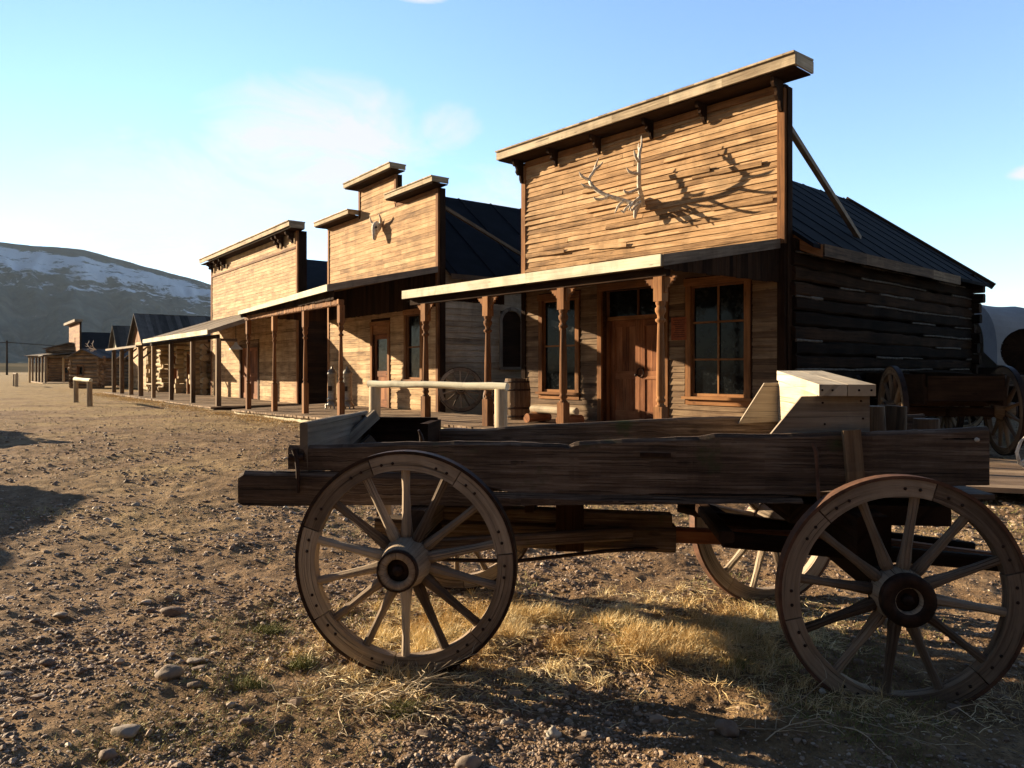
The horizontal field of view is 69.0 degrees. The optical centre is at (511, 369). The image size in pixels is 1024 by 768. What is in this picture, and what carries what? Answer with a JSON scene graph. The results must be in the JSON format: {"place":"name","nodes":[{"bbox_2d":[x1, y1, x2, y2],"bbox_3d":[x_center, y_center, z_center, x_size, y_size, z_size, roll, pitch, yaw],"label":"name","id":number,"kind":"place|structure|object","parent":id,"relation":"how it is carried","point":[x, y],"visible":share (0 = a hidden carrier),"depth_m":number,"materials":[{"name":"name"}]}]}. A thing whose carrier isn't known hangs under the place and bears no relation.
{"place":"outdoors","nodes":[
{"label":"outdoors","id":0,"kind":"place"},
{"bbox_2d":[0,363,43,371],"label":"foothills","id":1,"kind":"structure","parent":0,"point":[17,367],"depth_m":439.65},
{"bbox_2d":[0,242,210,362],"bbox_3d":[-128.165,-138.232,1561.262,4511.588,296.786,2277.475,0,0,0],"label":"hills","id":2,"kind":"structure","parent":0,"point":[46,293],"depth_m":1497.05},
{"bbox_2d":[126,313,210,389],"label":"gabled house","id":3,"kind":"structure","parent":0,"point":[144,326],"depth_m":51.20,"materials":[{"name":"wood"}]},
{"bbox_2d":[84,393,299,430],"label":"porch edge grass","id":4,"kind":"structure","parent":0,"point":[246,416],"depth_m":23.86,"materials":[{"name":"plant"}]},
{"bbox_2d":[0,372,1023,767],"bbox_3d":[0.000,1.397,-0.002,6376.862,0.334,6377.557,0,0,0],"label":"ground","id":5,"kind":"structure","parent":0,"point":[42,402],"depth_m":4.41,"materials":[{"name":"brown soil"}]},
{"bbox_2d":[0,671,13,676],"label":"rock","id":6,"kind":"object","parent":5,"relation":"on","point":[6,673],"visible":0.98,"depth_m":3.63,"materials":[{"name":"stone"}]},
{"bbox_2d":[12,373,18,386],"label":"hitching rail","id":7,"kind":"object","parent":5,"relation":"on","point":[15,378],"visible":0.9,"depth_m":57.29,"materials":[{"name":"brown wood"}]},
{"bbox_2d":[0,341,54,374],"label":"utility pole","id":8,"kind":"object","parent":5,"relation":"on","point":[6,342],"visible":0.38,"depth_m":185.92,"materials":[{"name":"brown wood"}]},
{"bbox_2d":[39,658,55,665],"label":"rock","id":9,"kind":"object","parent":5,"relation":"on","point":[48,662],"visible":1,"depth_m":3.75,"materials":[{"name":"stone"}]},
{"bbox_2d":[25,342,74,382],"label":"last log building","id":10,"kind":"structure","parent":5,"relation":"on","point":[57,367],"depth_m":77.42,"materials":[{"name":"brown wood"}]},
{"bbox_2d":[52,612,68,617],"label":"rock","id":11,"kind":"object","parent":5,"relation":"on","point":[60,614],"visible":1,"depth_m":4.46,"materials":[{"name":"stone"}]},
{"bbox_2d":[31,319,110,383],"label":"false front store","id":12,"kind":"structure","parent":5,"relation":"on","point":[78,337],"depth_m":76.18,"materials":[{"name":"orange wood"}]},
{"bbox_2d":[73,377,92,406],"bbox_3d":[-17.402,0.924,30.199,0.206,1.263,4.602,0,0,-37],"label":"hitching rail","id":13,"kind":"object","parent":5,"relation":"on","point":[89,392],"visible":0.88,"depth_m":29.23,"materials":[{"name":"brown wood"}]},
{"bbox_2d":[64,349,128,388],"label":"log cabin","id":14,"kind":"object","parent":5,"relation":"on","point":[95,365],"visible":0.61,"depth_m":53.06,"materials":[{"name":"brown wood"}]},
{"bbox_2d":[76,365,84,376],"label":"window","id":15,"kind":"structure","parent":14,"relation":"in","point":[79,370],"depth_m":53.23,"materials":[{"name":"orange wood"}]},
{"bbox_2d":[98,748,117,761],"bbox_3d":[-1.565,1.495,2.887,0.061,0.056,0.066,0,0,-42],"label":"rock","id":16,"kind":"object","parent":5,"relation":"on","point":[105,754],"visible":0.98,"depth_m":2.87,"materials":[{"name":"stone"}]},
{"bbox_2d":[108,325,130,386],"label":"gabled house","id":17,"kind":"structure","parent":5,"relation":"on","point":[119,335],"depth_m":57.16,"materials":[{"name":"wood"}]},
{"bbox_2d":[110,724,140,738],"bbox_3d":[-1.575,1.481,3.051,0.124,0.053,0.082,0,0,23],"label":"rock","id":18,"kind":"object","parent":5,"relation":"on","point":[128,731],"visible":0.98,"depth_m":3.02,"materials":[{"name":"stone"}]},
{"bbox_2d":[145,607,155,613],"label":"rock","id":19,"kind":"object","parent":5,"relation":"on","point":[149,610],"visible":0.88,"depth_m":4.61,"materials":[{"name":"stone"}]},
{"bbox_2d":[103,339,210,398],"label":"log cabin","id":20,"kind":"object","parent":5,"relation":"on","point":[202,370],"visible":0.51,"depth_m":40.50,"materials":[{"name":"brown wood"}]},
{"bbox_2d":[146,383,160,392],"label":"log bench","id":21,"kind":"object","parent":20,"relation":"on","point":[149,384],"visible":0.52,"depth_m":42.89,"materials":[{"name":"brown wood"}]},
{"bbox_2d":[154,664,183,680],"bbox_3d":[-1.644,1.454,3.578,0.119,0.077,0.111,0,0,-40],"label":"rock","id":22,"kind":"object","parent":5,"relation":"on","point":[169,671],"visible":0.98,"depth_m":3.55,"materials":[{"name":"stone"}]},
{"bbox_2d":[160,606,184,616],"bbox_3d":[-2.072,1.476,4.553,0.154,0.062,0.106,0,0,-12],"label":"rock","id":23,"kind":"object","parent":5,"relation":"on","point":[172,611],"visible":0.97,"depth_m":4.52,"materials":[{"name":"stone"}]},
{"bbox_2d":[187,681,201,687],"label":"rock","id":24,"kind":"object","parent":5,"relation":"on","point":[196,684],"visible":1,"depth_m":3.47,"materials":[{"name":"stone"}]},
{"bbox_2d":[187,657,205,663],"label":"rock","id":25,"kind":"object","parent":5,"relation":"on","point":[195,660],"visible":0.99,"depth_m":3.79,"materials":[{"name":"stone"}]},
{"bbox_2d":[191,665,208,671],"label":"rock","id":26,"kind":"object","parent":5,"relation":"on","point":[199,667],"visible":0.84,"depth_m":3.70,"materials":[{"name":"stone"}]},
{"bbox_2d":[141,220,326,409],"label":"long store","id":27,"kind":"structure","parent":5,"relation":"on","point":[269,264],"depth_m":30.42,"materials":[{"name":"brown wood"}]},
{"bbox_2d":[229,342,241,349],"bbox_3d":[-10.067,-1.241,27.181,0.471,0.984,0.471,0,0,-37],"label":"hanging lamp","id":28,"kind":"object","parent":27,"relation":"hanging from","point":[235,346],"visible":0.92,"depth_m":27.08,"materials":[{"name":"metal"}]},
{"bbox_2d":[242,347,256,398],"bbox_3d":[-11.288,0.139,32.292,0.048,2.204,2.298,0,0,-37],"label":"door","id":29,"kind":"structure","parent":27,"relation":"in","point":[253,351],"depth_m":32.27,"materials":[{"name":"brown wood"}]},
{"bbox_2d":[213,670,278,691],"bbox_3d":[-1.264,1.473,3.560,0.306,0.075,0.208,0,0,0],"label":"grass tuft","id":30,"kind":"object","parent":5,"relation":"on","point":[253,685],"visible":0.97,"depth_m":3.54,"materials":[{"name":"plant"}]},
{"bbox_2d":[238,717,254,725],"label":"rock","id":31,"kind":"object","parent":5,"relation":"on","point":[247,721],"visible":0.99,"depth_m":3.09,"materials":[{"name":"stone"}]},
{"bbox_2d":[242,619,297,635],"bbox_3d":[-1.391,1.476,4.296,0.327,0.090,0.222,0,0,0],"label":"grass tuft","id":32,"kind":"object","parent":5,"relation":"on","point":[272,629],"visible":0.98,"depth_m":4.28,"materials":[{"name":"green plant"}]},
{"bbox_2d":[276,653,324,672],"bbox_3d":[-1.064,1.460,3.733,0.232,0.090,0.169,0,0,0],"label":"grass tuft","id":33,"kind":"object","parent":5,"relation":"on","point":[298,664],"visible":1,"depth_m":3.74,"materials":[{"name":"green plant"}]},
{"bbox_2d":[232,162,520,421],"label":"stepped store","id":34,"kind":"structure","parent":5,"relation":"on","point":[430,234],"depth_m":21.41,"materials":[{"name":"brown wood"}]},
{"bbox_2d":[324,366,336,408],"bbox_3d":[-5.414,0.542,22.446,0.374,1.306,0.373,0,0,13],"label":"iron stove","id":35,"kind":"object","parent":34,"relation":"on","point":[332,386],"visible":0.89,"depth_m":22.33,"materials":[{"name":"grey metal"}]},
{"bbox_2d":[343,366,354,408],"bbox_3d":[-4.871,0.542,22.082,0.374,1.306,0.373,0,0,13],"label":"iron stove","id":36,"kind":"object","parent":34,"relation":"on","point":[347,375],"visible":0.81,"depth_m":21.97,"materials":[{"name":"grey metal"}]},
{"bbox_2d":[370,213,382,239],"bbox_3d":[-4.046,-4.244,22.291,0.312,0.762,0.666,0,0,-37],"label":"cattle skull","id":37,"kind":"object","parent":34,"relation":"attached to","point":[376,227],"visible":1,"depth_m":22.19},
{"bbox_2d":[375,334,386,407],"bbox_3d":[-3.931,0.027,22.492,0.123,2.194,0.980,0,0,-37],"label":"door","id":38,"kind":"structure","parent":34,"relation":"in","point":[380,340],"depth_m":22.54,"materials":[{"name":"brown wood"}]},
{"bbox_2d":[401,308,422,380],"bbox_3d":[-2.747,-0.637,20.859,0.203,2.129,1.134,0,0,-37],"label":"window","id":39,"kind":"structure","parent":34,"relation":"in","point":[413,338],"depth_m":20.98,"materials":[{"name":"orange wood"}]},
{"bbox_2d":[499,307,520,369],"bbox_3d":[-0.007,-0.891,21.252,0.899,1.782,0.128,0,0,-37],"label":"arched window","id":40,"kind":"structure","parent":34,"relation":"in","point":[506,310],"depth_m":21.02,"materials":[{"name":"grey wood"}]},
{"bbox_2d":[372,692,430,719],"bbox_3d":[-0.474,1.466,3.273,0.248,0.084,0.214,0,0,-26],"label":"grass tuft","id":41,"kind":"object","parent":5,"relation":"on","point":[403,706],"visible":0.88,"depth_m":3.26,"materials":[{"name":"green plant"}]},
{"bbox_2d":[416,729,431,739],"bbox_3d":[-0.359,1.492,3.045,0.068,0.037,0.066,0,0,0],"label":"rock","id":42,"kind":"object","parent":5,"relation":"on","point":[425,733],"visible":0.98,"depth_m":3.03,"materials":[{"name":"stone"}]},
{"bbox_2d":[367,380,509,427],"bbox_3d":[-1.106,0.845,10.458,2.660,1.377,0.170,0,0,38],"label":"hitching rail","id":43,"kind":"object","parent":5,"relation":"on","point":[375,387],"visible":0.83,"depth_m":10.19,"materials":[{"name":"brown wood"}]},
{"bbox_2d":[438,367,483,411],"bbox_3d":[-1.348,0.515,19.639,1.202,1.190,0.322,0,0,-12],"label":"leaning wagon wheel","id":44,"kind":"object","parent":5,"relation":"on","point":[461,393],"visible":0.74,"depth_m":19.60,"materials":[{"name":"wood"}]},
{"bbox_2d":[455,754,481,767],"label":"rock","id":45,"kind":"object","parent":5,"relation":"on","point":[470,761],"visible":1,"depth_m":2.80,"materials":[{"name":"stone"}]},
{"bbox_2d":[483,381,510,413],"bbox_3d":[-0.339,0.700,18.754,0.842,0.841,0.264,0,0,-25],"label":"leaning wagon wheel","id":46,"kind":"object","parent":5,"relation":"on","point":[494,393],"visible":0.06,"depth_m":18.67,"materials":[{"name":"wood"}]},
{"bbox_2d":[500,718,513,724],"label":"rock","id":47,"kind":"object","parent":5,"relation":"on","point":[507,721],"visible":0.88,"depth_m":3.17,"materials":[{"name":"stone"}]},
{"bbox_2d":[0,405,1023,767],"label":"short grass","id":48,"kind":"structure","parent":5,"relation":"on","point":[148,723],"depth_m":3.42,"materials":[{"name":"beige plant"}]},
{"bbox_2d":[528,719,538,724],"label":"rock","id":49,"kind":"object","parent":5,"relation":"on","point":[532,721],"visible":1,"depth_m":3.19,"materials":[{"name":"stone"}]},
{"bbox_2d":[546,726,561,738],"bbox_3d":[0.174,1.504,3.084,0.059,0.064,0.051,0,0,-41],"label":"rock","id":50,"kind":"object","parent":5,"relation":"on","point":[552,732],"visible":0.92,"depth_m":3.07,"materials":[{"name":"stone"}]},
{"bbox_2d":[154,568,1023,753],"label":"dry straw","id":51,"kind":"object","parent":5,"relation":"on","point":[694,636],"visible":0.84,"depth_m":3.99,"materials":[{"name":"beige plant"}]},
{"bbox_2d":[248,647,1006,767],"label":"dry twigs","id":52,"kind":"object","parent":5,"relation":"on","point":[383,698],"visible":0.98,"depth_m":3.22,"materials":[{"name":"beige plant"}]},
{"bbox_2d":[238,371,1023,702],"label":"farm wagon","id":53,"kind":"object","parent":5,"relation":"on","point":[802,465],"visible":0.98,"depth_m":3.82,"materials":[{"name":"wood"}]},
{"bbox_2d":[912,418,939,429],"bbox_3d":[2.331,0.453,4.208,0.153,0.355,0.144,0,0,6],"label":"sawn log","id":54,"kind":"object","parent":53,"relation":"on","point":[925,423],"visible":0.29,"depth_m":4.16,"materials":[{"name":"brown wood"}]},
{"bbox_2d":[402,50,995,428],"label":"log store","id":55,"kind":"structure","parent":5,"relation":"on","point":[745,254],"depth_m":13.88,"materials":[{"name":"brown wood"}]},
{"bbox_2d":[505,378,530,419],"bbox_3d":[0.108,0.610,15.797,0.580,0.860,0.573,0,0,0],"label":"barrel","id":56,"kind":"object","parent":55,"relation":"on","point":[517,410],"visible":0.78,"depth_m":15.55,"materials":[{"name":"wood"}]},
{"bbox_2d":[524,405,584,422],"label":"logs","id":57,"kind":"object","parent":55,"relation":"on","point":[540,413],"visible":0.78,"depth_m":14.67,"materials":[{"name":"brown wood"}]},
{"bbox_2d":[535,291,580,399],"bbox_3d":[1.019,-0.515,16.119,0.190,2.290,1.320,0,0,-42],"label":"window","id":58,"kind":"structure","parent":55,"relation":"in","point":[548,320],"depth_m":16.27,"materials":[{"name":"orange wood"}]},
{"bbox_2d":[579,135,644,218],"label":"elk antlers","id":59,"kind":"object","parent":55,"relation":"attached to","point":[637,203],"visible":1,"depth_m":14.18},
{"bbox_2d":[611,319,639,420],"bbox_3d":[2.277,0.020,15.047,0.115,2.040,0.735,0,0,-42],"label":"door","id":60,"kind":"structure","parent":55,"relation":"in","point":[625,335],"depth_m":15.08,"materials":[{"name":"brown wood"}]},
{"bbox_2d":[636,368,644,376],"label":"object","id":61,"kind":"object","parent":55,"relation":"attached to","point":[637,372],"depth_m":14.75,"materials":[{"name":"metal"}]},
{"bbox_2d":[640,318,657,418],"bbox_3d":[2.800,0.020,14.510,0.045,2.040,0.730,0,0,-42],"label":"door","id":62,"kind":"structure","parent":55,"relation":"in","point":[648,327],"depth_m":14.64,"materials":[{"name":"brown wood"}]},
{"bbox_2d":[671,317,686,339],"bbox_3d":[3.077,-0.760,13.747,0.016,0.420,0.340,0,0,-42],"label":"wall notice","id":63,"kind":"object","parent":55,"relation":"attached to","point":[678,328],"depth_m":13.73,"materials":[{"name":"red paper"}]},
{"bbox_2d":[681,275,752,406],"bbox_3d":[3.633,-0.515,13.178,0.190,2.290,1.410,0,0,-42],"label":"window","id":64,"kind":"structure","parent":55,"relation":"in","point":[718,342],"depth_m":13.19,"materials":[{"name":"orange wood"}]},
{"bbox_2d":[714,718,738,737],"bbox_3d":[0.888,1.484,3.078,0.096,0.087,0.089,0,0,0],"label":"rock","id":65,"kind":"object","parent":5,"relation":"on","point":[727,728],"visible":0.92,"depth_m":3.06,"materials":[{"name":"stone"}]},
{"bbox_2d":[718,651,758,674],"bbox_3d":[1.141,1.478,3.786,0.280,0.081,0.193,0,0,0],"label":"grass tuft","id":66,"kind":"object","parent":5,"relation":"on","point":[740,662],"visible":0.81,"depth_m":3.77,"materials":[{"name":"green plant"}]},
{"bbox_2d":[819,688,825,693],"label":"rock","id":67,"kind":"object","parent":5,"relation":"on","point":[822,691],"visible":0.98,"depth_m":3.47,"materials":[{"name":"stone"}]},
{"bbox_2d":[855,366,1023,455],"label":"parked wagon","id":68,"kind":"object","parent":5,"relation":"on","point":[947,396],"visible":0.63,"depth_m":11.23,"materials":[{"name":"wood"}]},
{"bbox_2d":[946,703,961,712],"bbox_3d":[1.995,1.527,3.367,0.076,0.041,0.053,0,0,-41],"label":"rock","id":69,"kind":"object","parent":5,"relation":"on","point":[952,705],"visible":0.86,"depth_m":3.35,"materials":[{"name":"stone"}]},
{"bbox_2d":[952,375,1023,427],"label":"flat wagon","id":70,"kind":"object","parent":5,"relation":"on","point":[977,421],"visible":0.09,"depth_m":14.96,"materials":[{"name":"wood"}]},
{"bbox_2d":[1000,329,1023,372],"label":"lying barrel","id":71,"kind":"object","parent":70,"relation":"on","point":[1012,350],"visible":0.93,"depth_m":14.22,"materials":[{"name":"brown wood"}]},
{"bbox_2d":[969,459,1023,493],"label":"boardwalk","id":72,"kind":"structure","parent":5,"relation":"on","point":[1006,475],"depth_m":8.97,"materials":[{"name":"brown wood"}]},
{"bbox_2d":[1015,437,1023,467],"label":"wheel","id":73,"kind":"object","parent":72,"relation":"on","point":[1020,462],"visible":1,"depth_m":9.73,"materials":[{"name":"grey metal"}]},
{"bbox_2d":[974,305,1023,374],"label":"covered wagon","id":74,"kind":"object","parent":5,"relation":"on","point":[997,326],"visible":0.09,"depth_m":20.24,"materials":[{"name":"grey fabric"}]},
{"bbox_2d":[0,0,1023,307],"label":"sky","id":75,"kind":"structure","parent":0,"point":[163,135],"materials":[{"name":"blue"}]},
{"bbox_2d":[870,405,885,431],"bbox_3d":[2.039,0.417,4.245,0.186,0.425,0.164,0,0,6],"label":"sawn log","id":76,"kind":"object","parent":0,"point":[877,419],"visible":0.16,"depth_m":4.17,"materials":[{"name":"brown wood"}]},
{"bbox_2d":[878,404,906,430],"bbox_3d":[2.229,0.420,4.386,0.170,0.431,0.160,0,0,6],"label":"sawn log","id":77,"kind":"object","parent":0,"point":[896,418],"visible":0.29,"depth_m":4.32,"materials":[{"name":"brown wood"}]}
]}

